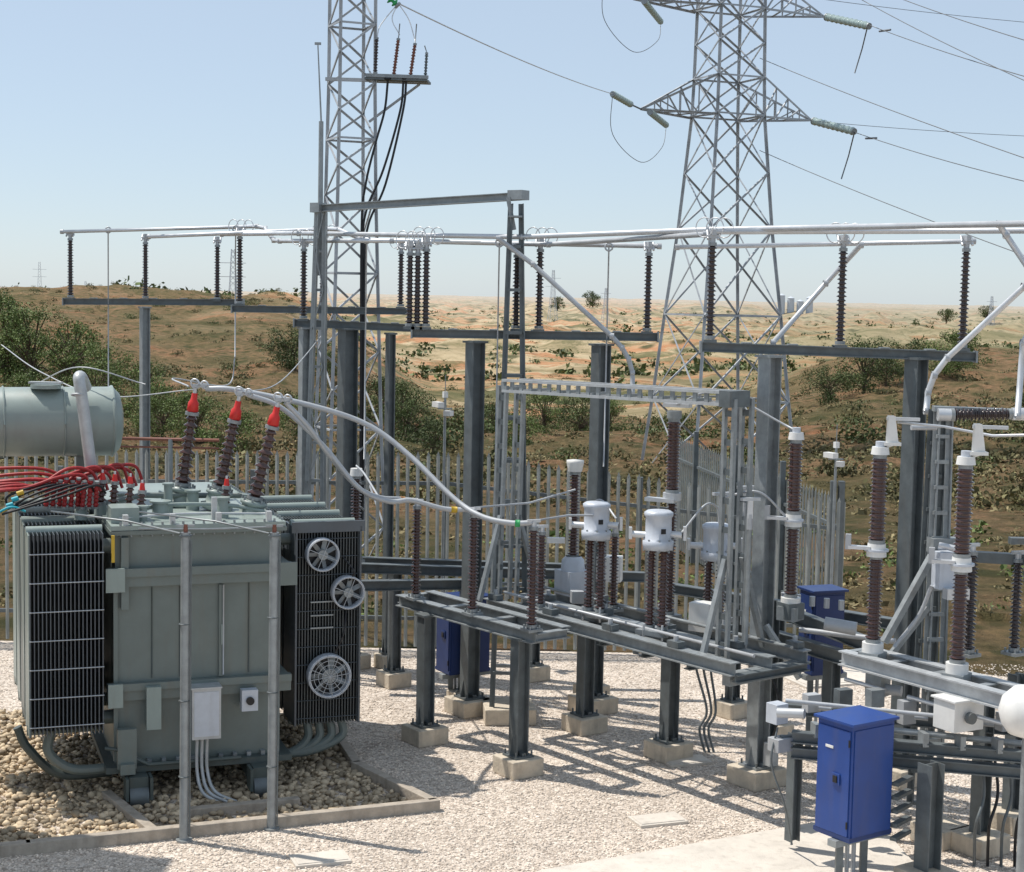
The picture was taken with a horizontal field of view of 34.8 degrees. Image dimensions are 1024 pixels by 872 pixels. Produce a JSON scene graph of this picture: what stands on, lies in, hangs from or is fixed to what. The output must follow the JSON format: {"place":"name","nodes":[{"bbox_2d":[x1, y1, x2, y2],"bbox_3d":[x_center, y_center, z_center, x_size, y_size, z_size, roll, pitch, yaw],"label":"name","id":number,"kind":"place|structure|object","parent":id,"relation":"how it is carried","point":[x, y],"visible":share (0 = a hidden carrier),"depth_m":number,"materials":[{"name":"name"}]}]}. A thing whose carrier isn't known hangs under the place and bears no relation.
{"place":"outdoors","nodes":[
{"label":"outdoors","id":0,"kind":"place"},
{"bbox_2d":[231,305,406,314],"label":"insulator support beam","id":1,"kind":"structure","parent":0,"point":[330,310],"depth_m":23.93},
{"bbox_2d":[0,284,1023,676],"bbox_3d":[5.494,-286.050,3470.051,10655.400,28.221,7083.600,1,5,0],"label":"ground terrain","id":2,"kind":"structure","parent":0,"point":[992,634],"depth_m":128.84,"materials":[{"name":"soil"}]},
{"bbox_2d":[0,297,40,382],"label":"pine tree","id":3,"kind":"object","parent":2,"relation":"on","point":[5,355],"visible":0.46,"depth_m":94.34,"materials":[{"name":"green plant"}]},
{"bbox_2d":[0,302,70,380],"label":"pine tree","id":4,"kind":"object","parent":2,"relation":"on","point":[20,327],"visible":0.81,"depth_m":92.55,"materials":[{"name":"green plant"}]},
{"bbox_2d":[27,317,101,385],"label":"pine tree","id":5,"kind":"object","parent":2,"relation":"on","point":[69,359],"visible":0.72,"depth_m":91.63,"materials":[{"name":"green plant"}]},
{"bbox_2d":[81,338,137,390],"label":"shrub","id":6,"kind":"object","parent":2,"relation":"on","point":[103,353],"visible":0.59,"depth_m":87.70,"materials":[{"name":"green plant"}]},
{"bbox_2d":[138,306,151,478],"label":"steel column","id":7,"kind":"structure","parent":2,"relation":"on","point":[144,367],"depth_m":26.02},
{"bbox_2d":[62,298,244,305],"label":"insulator support beam","id":8,"kind":"structure","parent":7,"relation":"on","point":[127,301],"depth_m":25.91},
{"bbox_2d":[105,225,613,466],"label":"busbar drop rods","id":9,"kind":"object","parent":8,"relation":"on","point":[608,249],"visible":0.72,"depth_m":19.29,"materials":[{"name":"metal"}]},
{"bbox_2d":[163,388,231,445],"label":"shrub","id":10,"kind":"object","parent":2,"relation":"on","point":[186,400],"visible":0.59,"depth_m":64.00,"materials":[{"name":"green plant"}]},
{"bbox_2d":[194,407,266,453],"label":"shrub","id":11,"kind":"object","parent":2,"relation":"on","point":[239,430],"visible":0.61,"depth_m":60.11,"materials":[{"name":"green plant"}]},
{"bbox_2d":[258,326,316,369],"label":"oak tree","id":12,"kind":"object","parent":2,"relation":"on","point":[287,350],"visible":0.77,"depth_m":114.62,"materials":[{"name":"green plant"}]},
{"bbox_2d":[311,0,430,555],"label":"lattice cable tower","id":13,"kind":"structure","parent":2,"relation":"on","point":[374,78],"depth_m":29.61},
{"bbox_2d":[382,392,438,441],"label":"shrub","id":14,"kind":"object","parent":2,"relation":"on","point":[403,418],"visible":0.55,"depth_m":69.89,"materials":[{"name":"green plant"}]},
{"bbox_2d":[0,641,1022,871],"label":"gravel yard","id":15,"kind":"structure","parent":2,"relation":"on","point":[608,742],"depth_m":16.64,"materials":[{"name":"gravel"}]},
{"bbox_2d":[51,510,194,843],"bbox_3d":[-3.598,2.189,15.070,1.632,2.908,0.149,4,6,29],"label":"steel guard post","id":16,"kind":"object","parent":15,"relation":"on","point":[185,624],"visible":1,"depth_m":14.69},
{"bbox_2d":[0,371,364,805],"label":"power transformer","id":17,"kind":"object","parent":15,"relation":"on","point":[96,628],"visible":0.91,"depth_m":16.16,"materials":[{"name":"metal"}]},
{"bbox_2d":[0,463,144,514],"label":"red cable bundle","id":18,"kind":"object","parent":17,"relation":"attached to","point":[51,485],"visible":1,"depth_m":16.21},
{"bbox_2d":[172,378,208,507],"bbox_3d":[-3.441,0.074,17.198,0.436,1.374,0.338,-1,5,-26],"label":"hv bushing","id":19,"kind":"object","parent":17,"relation":"on","point":[182,484],"visible":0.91,"depth_m":17.12,"materials":[{"name":"ceramic"}]},
{"bbox_2d":[201,386,252,509],"bbox_3d":[-2.985,0.134,17.011,0.521,1.321,0.341,-1,5,-20],"label":"hv bushing","id":20,"kind":"object","parent":17,"relation":"on","point":[215,489],"visible":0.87,"depth_m":16.93,"materials":[{"name":"ceramic"}]},
{"bbox_2d":[235,392,291,511],"bbox_3d":[-2.556,0.224,16.786,0.600,1.364,0.340,1,5,0],"label":"hv bushing","id":21,"kind":"object","parent":17,"relation":"on","point":[259,479],"visible":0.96,"depth_m":16.73,"materials":[{"name":"ceramic"}]},
{"bbox_2d":[0,708,407,841],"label":"pit stones","id":22,"kind":"object","parent":15,"relation":"on","point":[306,792],"visible":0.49,"depth_m":16.23,"materials":[{"name":"gravel"}]},
{"bbox_2d":[139,511,282,831],"bbox_3d":[-2.858,2.191,15.441,1.632,2.868,0.149,4,6,29],"label":"steel guard post","id":23,"kind":"object","parent":15,"relation":"on","point":[274,535],"visible":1,"depth_m":15.06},
{"bbox_2d":[0,722,439,857],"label":"oil pit kerb","id":24,"kind":"structure","parent":15,"relation":"on","point":[417,802],"depth_m":15.34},
{"bbox_2d":[289,849,351,868],"bbox_3d":[-1.692,3.727,14.397,0.500,0.037,0.310,-1,5,-20],"label":"manhole cover","id":25,"kind":"object","parent":15,"relation":"on","point":[320,858],"visible":1,"depth_m":14.34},
{"bbox_2d":[360,651,370,669],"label":"concrete footing","id":26,"kind":"object","parent":15,"relation":"on","point":[365,660],"visible":0.24,"depth_m":21.73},
{"bbox_2d":[335,328,361,517],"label":"steel column","id":27,"kind":"structure","parent":26,"relation":"on","point":[347,382],"depth_m":21.53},
{"bbox_2d":[293,318,414,331],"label":"insulator support beam","id":28,"kind":"structure","parent":27,"relation":"on","point":[373,325],"depth_m":21.45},
{"bbox_2d":[291,229,313,320],"bbox_3d":[-2.715,-2.109,21.407,0.351,1.202,0.173,0,5,-17],"label":"post insulator","id":29,"kind":"object","parent":28,"relation":"on","point":[303,288],"visible":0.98,"depth_m":21.38,"materials":[{"name":"ceramic"}]},
{"bbox_2d":[60,224,661,248],"bbox_3d":[-2.804,-2.763,22.341,11.174,0.422,1.754,6,7,44],"label":"busbar tube","id":30,"kind":"object","parent":29,"relation":"on","point":[438,241],"visible":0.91,"depth_m":20.82,"materials":[{"name":"metal"}]},
{"bbox_2d":[220,220,1023,239],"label":"busbar tube","id":31,"kind":"object","parent":29,"relation":"on","point":[936,225],"visible":0.77,"depth_m":17.26,"materials":[{"name":"metal"}]},
{"bbox_2d":[374,652,386,668],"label":"concrete footing","id":32,"kind":"object","parent":15,"relation":"on","point":[380,661],"visible":0.42,"depth_m":21.73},
{"bbox_2d":[378,333,397,654],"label":"steel column","id":33,"kind":"structure","parent":32,"relation":"on","point":[389,416],"depth_m":21.59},
{"bbox_2d":[376,668,411,689],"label":"concrete footing","id":34,"kind":"object","parent":15,"relation":"on","point":[386,680],"visible":0.91,"depth_m":20.72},
{"bbox_2d":[383,574,404,672],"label":"steel column","id":35,"kind":"structure","parent":34,"relation":"on","point":[394,622],"depth_m":20.77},
{"bbox_2d":[0,449,842,653],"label":"palisade fence","id":36,"kind":"object","parent":15,"relation":"on","point":[638,506],"visible":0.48,"depth_m":22.78,"materials":[{"name":"metal"}]},
{"bbox_2d":[401,721,448,747],"bbox_3d":[-0.974,3.328,18.256,0.390,0.190,0.390,-2,6,-34],"label":"concrete footing","id":37,"kind":"object","parent":15,"relation":"on","point":[419,737],"visible":0.89,"depth_m":18.11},
{"bbox_2d":[410,612,439,728],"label":"steel column","id":38,"kind":"structure","parent":37,"relation":"on","point":[425,675],"depth_m":18.17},
{"bbox_2d":[435,592,490,689],"bbox_3d":[-0.564,2.604,20.020,0.742,1.344,0.410,-2,6,-30],"label":"control cabinet","id":39,"kind":"object","parent":15,"relation":"on","point":[448,639],"visible":0.44,"depth_m":19.83,"materials":[{"name":"metal"}]},
{"bbox_2d":[446,689,483,695],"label":"concrete footing","id":40,"kind":"object","parent":15,"relation":"on","point":[450,692],"visible":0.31,"depth_m":19.82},
{"bbox_2d":[453,590,460,692],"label":"steel column","id":41,"kind":"structure","parent":40,"relation":"on","point":[456,689],"depth_m":19.84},
{"bbox_2d":[361,556,891,628],"bbox_3d":[0.964,1.781,19.679,6.939,0.220,2.840,2,5,8],"label":"support frame","id":42,"kind":"object","parent":41,"relation":"on","point":[403,566],"visible":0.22,"depth_m":20.47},
{"bbox_2d":[444,694,489,718],"bbox_3d":[-0.512,3.225,19.551,0.442,0.190,0.442,-2,6,-34],"label":"concrete footing","id":43,"kind":"object","parent":15,"relation":"on","point":[458,707],"visible":0.66,"depth_m":19.36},
{"bbox_2d":[454,341,488,700],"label":"steel column","id":44,"kind":"structure","parent":43,"relation":"on","point":[473,483],"depth_m":19.30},
{"bbox_2d":[482,697,536,725],"bbox_3d":[-0.043,3.255,19.302,0.600,0.190,0.600,1,5,-6],"label":"concrete footing","id":45,"kind":"object","parent":15,"relation":"on","point":[498,715],"visible":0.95,"depth_m":19.02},
{"bbox_2d":[493,752,543,780],"bbox_3d":[0.064,3.447,17.110,0.390,0.190,0.390,-2,6,-34],"label":"concrete footing","id":46,"kind":"object","parent":15,"relation":"on","point":[508,768],"visible":0.89,"depth_m":16.97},
{"bbox_2d":[502,636,533,759],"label":"steel column","id":47,"kind":"structure","parent":46,"relation":"on","point":[519,699],"depth_m":17.03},
{"bbox_2d":[395,590,570,643],"bbox_3d":[-0.358,1.964,17.857,0.540,0.130,2.545,-3,6,-38],"label":"instrument support frame","id":48,"kind":"object","parent":47,"relation":"on","point":[499,621],"visible":0.88,"depth_m":17.66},
{"bbox_2d":[462,507,482,616],"bbox_3d":[-0.416,1.349,17.552,0.170,1.175,0.170,-2,6,-34],"label":"surge arrester","id":49,"kind":"object","parent":48,"relation":"on","point":[472,609],"visible":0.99,"depth_m":17.52,"materials":[{"name":"ceramic"}]},
{"bbox_2d":[247,393,474,512],"bbox_3d":[-1.571,0.185,17.183,2.416,1.276,0.139,0,5,-12],"label":"flexible conductor","id":50,"kind":"object","parent":49,"relation":"attached to","point":[343,470],"visible":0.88,"depth_m":17.15,"materials":[{"name":"metal"}]},
{"bbox_2d":[520,519,542,632],"bbox_3d":[0.212,1.434,16.765,0.170,1.165,0.170,-2,6,-34],"label":"surge arrester","id":51,"kind":"object","parent":48,"relation":"on","point":[531,626],"visible":1,"depth_m":16.73,"materials":[{"name":"ceramic"}]},
{"bbox_2d":[205,386,533,526],"bbox_3d":[-1.460,0.185,17.142,3.506,1.360,0.531,2,5,9],"label":"flexible conductor","id":52,"kind":"object","parent":51,"relation":"attached to","point":[428,473],"visible":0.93,"depth_m":17.15,"materials":[{"name":"metal"}]},
{"bbox_2d":[561,712,607,736],"bbox_3d":[0.837,3.311,18.854,0.390,0.190,0.390,-2,6,-34],"label":"concrete footing","id":53,"kind":"object","parent":15,"relation":"on","point":[575,725],"visible":0.89,"depth_m":18.71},
{"bbox_2d":[570,635,598,717],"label":"steel column","id":54,"kind":"structure","parent":53,"relation":"on","point":[585,677],"depth_m":18.79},
{"bbox_2d":[568,693,617,714],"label":"concrete footing","id":55,"kind":"object","parent":15,"relation":"on","point":[606,705],"visible":0.57,"depth_m":19.63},
{"bbox_2d":[586,343,613,698],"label":"steel column","id":56,"kind":"structure","parent":55,"relation":"on","point":[597,480],"depth_m":19.46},
{"bbox_2d":[643,737,692,763],"bbox_3d":[1.705,3.418,17.807,0.390,0.190,0.390,-2,6,-34],"label":"concrete footing","id":57,"kind":"object","parent":15,"relation":"on","point":[659,751],"visible":0.89,"depth_m":17.67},
{"bbox_2d":[653,658,683,744],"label":"steel column","id":58,"kind":"structure","parent":57,"relation":"on","point":[669,703],"depth_m":17.74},
{"bbox_2d":[483,586,810,686],"bbox_3d":[1.311,2.041,17.339,1.120,0.360,4.024,-3,6,-38],"label":"instrument support frame","id":59,"kind":"object","parent":58,"relation":"on","point":[682,644],"visible":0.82,"depth_m":16.56,"materials":[{"name":"metal"}]},
{"bbox_2d":[547,459,586,596],"bbox_3d":[0.646,1.043,18.746,0.420,1.560,0.352,-2,6,-34],"label":"voltage transformer","id":60,"kind":"object","parent":59,"relation":"on","point":[570,573],"visible":0.84,"depth_m":18.70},
{"bbox_2d":[569,501,622,622],"bbox_3d":[0.899,1.353,17.686,0.598,1.295,0.320,6,7,42],"label":"current transformer","id":61,"kind":"object","parent":59,"relation":"on","point":[597,525],"visible":0.98,"depth_m":17.60,"materials":[{"name":"ceramic"}]},
{"bbox_2d":[477,378,764,658],"bbox_3d":[1.090,0.746,17.406,0.967,2.660,3.565,-3,7,-42],"label":"lattice portal frame","id":62,"kind":"object","parent":59,"relation":"on","point":[726,399],"visible":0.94,"depth_m":16.44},
{"bbox_2d":[496,235,634,393],"bbox_3d":[0.590,-1.372,18.504,1.667,1.777,0.175,2,5,14],"label":"busbar tube","id":63,"kind":"object","parent":62,"relation":"on","point":[573,301],"visible":0.93,"depth_m":18.41,"materials":[{"name":"metal"}]},
{"bbox_2d":[629,509,686,640],"bbox_3d":[1.488,1.421,16.787,0.598,1.335,0.320,6,7,42],"label":"current transformer","id":64,"kind":"object","parent":59,"relation":"on","point":[657,534],"visible":1,"depth_m":16.70,"materials":[{"name":"ceramic"}]},
{"bbox_2d":[644,403,691,622],"bbox_3d":[1.675,0.824,17.559,0.452,2.360,0.261,4,6,33],"label":"circuit breaker pole","id":65,"kind":"object","parent":59,"relation":"on","point":[671,497],"visible":0.75,"depth_m":17.45,"materials":[{"name":"ceramic"}]},
{"bbox_2d":[687,522,742,621],"bbox_3d":[2.166,1.484,17.494,0.598,1.115,0.320,6,7,42],"label":"current transformer","id":66,"kind":"object","parent":59,"relation":"on","point":[708,546],"visible":0.56,"depth_m":17.39,"materials":[{"name":"metal"}]},
{"bbox_2d":[667,431,845,598],"bbox_3d":[3.868,1.417,28.024,0.112,2.500,10.484,0,5,-8],"label":"palisade fence","id":67,"kind":"object","parent":15,"relation":"on","point":[701,457],"visible":0.43,"depth_m":28.11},
{"bbox_2d":[726,761,786,791],"bbox_3d":[2.533,3.511,16.911,0.442,0.190,0.442,-2,6,-34],"label":"concrete footing","id":68,"kind":"object","parent":15,"relation":"on","point":[749,779],"visible":0.78,"depth_m":16.75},
{"bbox_2d":[738,354,785,770],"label":"steel column","id":69,"kind":"structure","parent":68,"relation":"on","point":[766,483],"depth_m":16.66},
{"bbox_2d":[570,555,780,766],"bbox_3d":[1.496,2.419,17.999,1.158,1.660,3.657,-1,5,-25],"label":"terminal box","id":70,"kind":"object","parent":69,"relation":"attached to","point":[699,611],"visible":0.46,"depth_m":17.07,"materials":[{"name":"metal"}]},
{"bbox_2d":[763,592,895,736],"bbox_3d":[3.083,2.588,16.629,1.502,1.900,0.824,4,6,28],"label":"frame","id":71,"kind":"object","parent":68,"relation":"on","point":[845,632],"visible":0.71,"depth_m":16.77,"materials":[{"name":"metal"}]},
{"bbox_2d":[764,427,803,622],"bbox_3d":[2.745,0.877,16.364,0.393,1.940,0.241,3,5,25],"label":"circuit breaker pole","id":72,"kind":"object","parent":71,"relation":"on","point":[793,520],"visible":1,"depth_m":16.28,"materials":[{"name":"ceramic"}]},
{"bbox_2d":[797,584,848,746],"bbox_3d":[3.398,2.593,17.894,0.513,1.884,0.360,-1,5,-20],"label":"control cabinet","id":73,"kind":"object","parent":15,"relation":"on","point":[832,592],"visible":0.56,"depth_m":17.70,"materials":[{"name":"metal"}]},
{"bbox_2d":[782,672,1023,871],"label":"circuit breaker frame","id":74,"kind":"object","parent":15,"relation":"on","point":[985,750],"visible":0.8,"depth_m":14.34,"materials":[{"name":"metal"}]},
{"bbox_2d":[766,693,983,844],"bbox_3d":[3.179,2.987,14.391,1.897,1.506,0.470,2,5,11],"label":"breaker drive box","id":75,"kind":"object","parent":74,"relation":"in","point":[953,714],"visible":0.96,"depth_m":14.19,"materials":[{"name":"metal"}]},
{"bbox_2d":[838,648,1018,725],"bbox_3d":[3.953,2.308,14.427,0.430,0.390,2.633,-2,6,-34],"label":"circuit breaker frame","id":76,"kind":"object","parent":74,"relation":"on","point":[985,690],"visible":0.69,"depth_m":14.67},
{"bbox_2d":[845,415,919,659],"bbox_3d":[3.411,0.982,15.124,0.614,2.350,0.249,3,5,22],"label":"circuit breaker pole","id":77,"kind":"object","parent":76,"relation":"on","point":[875,549],"visible":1,"depth_m":15.08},
{"bbox_2d":[893,537,1023,647],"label":"earthing switch","id":78,"kind":"object","parent":76,"relation":"attached to","point":[942,576],"visible":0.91,"depth_m":15.01,"materials":[{"name":"metal"}]},
{"bbox_2d":[928,423,1008,681],"bbox_3d":[3.979,1.062,14.327,0.614,2.350,0.249,3,5,22],"label":"circuit breaker pole","id":79,"kind":"object","parent":76,"relation":"on","point":[960,563],"visible":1,"depth_m":14.28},
{"bbox_2d":[892,768,916,790],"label":"concrete footing","id":80,"kind":"object","parent":15,"relation":"on","point":[897,773],"visible":0.3,"depth_m":16.81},
{"bbox_2d":[891,357,931,769],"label":"steel column","id":81,"kind":"structure","parent":80,"relation":"on","point":[912,462],"depth_m":16.79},
{"bbox_2d":[699,341,977,362],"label":"insulator support beam","id":82,"kind":"structure","parent":81,"relation":"on","point":[829,351],"depth_m":16.68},
{"bbox_2d":[695,217,733,342],"bbox_3d":[2.046,-1.589,16.626,0.351,1.272,0.173,0,5,-17],"label":"post insulator","id":83,"kind":"object","parent":82,"relation":"on","point":[712,235],"visible":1,"depth_m":16.60,"materials":[{"name":"ceramic"}]},
{"bbox_2d":[710,228,1023,233],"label":"busbar tube","id":84,"kind":"object","parent":83,"relation":"on","point":[914,231],"visible":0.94,"depth_m":16.13,"materials":[{"name":"metal"}]},
{"bbox_2d":[826,222,863,347],"bbox_3d":[3.375,-1.534,16.629,0.351,1.272,0.173,0,5,-17],"label":"post insulator","id":85,"kind":"object","parent":82,"relation":"on","point":[843,241],"visible":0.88,"depth_m":16.60,"materials":[{"name":"ceramic"}]},
{"bbox_2d":[675,238,975,249],"bbox_3d":[3.249,-2.006,17.085,3.102,0.163,0.075,2,5,11],"label":"busbar tube","id":86,"kind":"object","parent":85,"relation":"on","point":[825,244],"visible":0.79,"depth_m":17.09,"materials":[{"name":"metal"}]},
{"bbox_2d":[957,235,973,351],"bbox_3d":[4.609,-1.451,16.629,0.130,1.175,0.130,1,5,0],"label":"post insulator","id":87,"kind":"object","parent":82,"relation":"on","point":[966,241],"visible":0.95,"depth_m":16.60,"materials":[{"name":"ceramic"}]},
{"bbox_2d":[881,405,1023,804],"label":"disconnector support","id":88,"kind":"object","parent":15,"relation":"on","point":[939,427],"visible":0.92,"depth_m":15.57,"materials":[{"name":"metal"}]},
{"bbox_2d":[964,543,980,658],"bbox_3d":[4.291,1.535,15.282,0.170,1.075,0.170,-2,6,-34],"label":"surge arrester","id":89,"kind":"object","parent":88,"relation":"attached to","point":[969,652],"visible":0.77,"depth_m":15.25,"materials":[{"name":"ceramic"}]},
{"bbox_2d":[923,283,1023,414],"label":"busbar tube","id":90,"kind":"object","parent":88,"relation":"attached to","point":[987,320],"visible":0.98,"depth_m":15.77,"materials":[{"name":"metal"}]},
{"bbox_2d":[1001,550,1023,656],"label":"surge arrester","id":91,"kind":"object","parent":88,"relation":"attached to","point":[1013,650],"visible":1,"depth_m":15.36,"materials":[{"name":"ceramic"}]},
{"bbox_2d":[950,825,1010,860],"bbox_3d":[4.279,3.718,14.969,0.400,0.180,0.400,-2,6,-34],"label":"concrete footing","id":92,"kind":"object","parent":15,"relation":"on","point":[962,840],"visible":0.83,"depth_m":14.85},
{"bbox_2d":[998,684,1023,871],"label":"globe lamp","id":93,"kind":"object","parent":15,"relation":"on","point":[1011,709],"visible":1,"depth_m":12.38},
{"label":"concrete footing","id":94,"kind":"object","parent":15,"relation":"on","visible":0},
{"bbox_2d":[297,327,309,494],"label":"steel column","id":95,"kind":"structure","parent":94,"relation":"on","point":[303,350],"depth_m":21.52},
{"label":"concrete footing","id":96,"kind":"object","parent":15,"relation":"on","visible":0},
{"bbox_2d":[304,190,528,707],"bbox_3d":[-1.252,0.112,19.986,3.820,6.122,0.620,5,6,36],"label":"steel gantry portal","id":97,"kind":"object","parent":96,"relation":"on","point":[324,209],"visible":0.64,"depth_m":19.67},
{"bbox_2d":[411,328,658,341],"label":"insulator support beam","id":98,"kind":"structure","parent":97,"relation":"attached to","point":[531,334],"depth_m":19.16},
{"bbox_2d":[526,227,557,331],"bbox_3d":[0.340,-1.832,19.117,0.351,1.222,0.173,0,5,-17],"label":"post insulator","id":99,"kind":"object","parent":98,"relation":"on","point":[538,327],"visible":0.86,"depth_m":19.09,"materials":[{"name":"ceramic"}]},
{"bbox_2d":[147,226,706,247],"bbox_3d":[-1.906,-2.580,21.189,0.432,0.312,11.825,-3,7,-42],"label":"busbar tube","id":100,"kind":"object","parent":99,"relation":"attached to","point":[548,244],"visible":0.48,"depth_m":18.84,"materials":[{"name":"metal"}]},
{"bbox_2d":[0,281,1023,513],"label":"hill shrubs","id":101,"kind":"object","parent":2,"relation":"on","point":[827,469],"visible":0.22,"depth_m":57.73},
{"bbox_2d":[0,380,1023,619],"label":"dry grass tufts","id":102,"kind":"object","parent":2,"relation":"on","point":[861,511],"visible":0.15,"depth_m":41.41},
{"bbox_2d":[0,520,1023,633],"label":"fence line weeds","id":103,"kind":"object","parent":2,"relation":"on","point":[980,530],"visible":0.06,"depth_m":31.45,"materials":[{"name":"green plant"}]},
{"bbox_2d":[3,284,1023,472],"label":"green bushes","id":104,"kind":"object","parent":2,"relation":"on","point":[641,431],"visible":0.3,"depth_m":74.18,"materials":[{"name":"green plant"}]},
{"bbox_2d":[11,276,1019,388],"bbox_3d":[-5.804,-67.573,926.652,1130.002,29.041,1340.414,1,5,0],"label":"distant bushes","id":105,"kind":"object","parent":2,"relation":"on","point":[618,373],"visible":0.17,"depth_m":337.92,"materials":[{"name":"green plant"}]},
{"bbox_2d":[634,0,823,462],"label":"transmission pylon","id":106,"kind":"object","parent":2,"relation":"on","point":[739,16],"visible":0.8,"depth_m":59.11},
{"bbox_2d":[400,0,1023,251],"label":"overhead line","id":107,"kind":"object","parent":106,"relation":"attached to","point":[880,30],"visible":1,"depth_m":52.57,"materials":[{"name":"metal"}]},
{"bbox_2d":[797,364,855,406],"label":"oak tree","id":108,"kind":"object","parent":2,"relation":"on","point":[829,389],"visible":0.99,"depth_m":97.93,"materials":[{"name":"green plant"}]},
{"bbox_2d":[832,336,903,392],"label":"oak tree","id":109,"kind":"object","parent":2,"relation":"on","point":[862,375],"visible":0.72,"depth_m":99.57,"materials":[{"name":"green plant"}]},
{"bbox_2d":[0,0,1023,306],"label":"sky","id":110,"kind":"structure","parent":0,"point":[114,113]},
{"bbox_2d":[536,823,911,871],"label":"concrete path","id":111,"kind":"structure","parent":0,"point":[773,850],"depth_m":14.60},
{"bbox_2d":[813,705,899,871],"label":"control cabinet","id":112,"kind":"object","parent":111,"relation":"on","point":[854,774],"visible":1,"depth_m":13.79,"materials":[{"name":"metal"}]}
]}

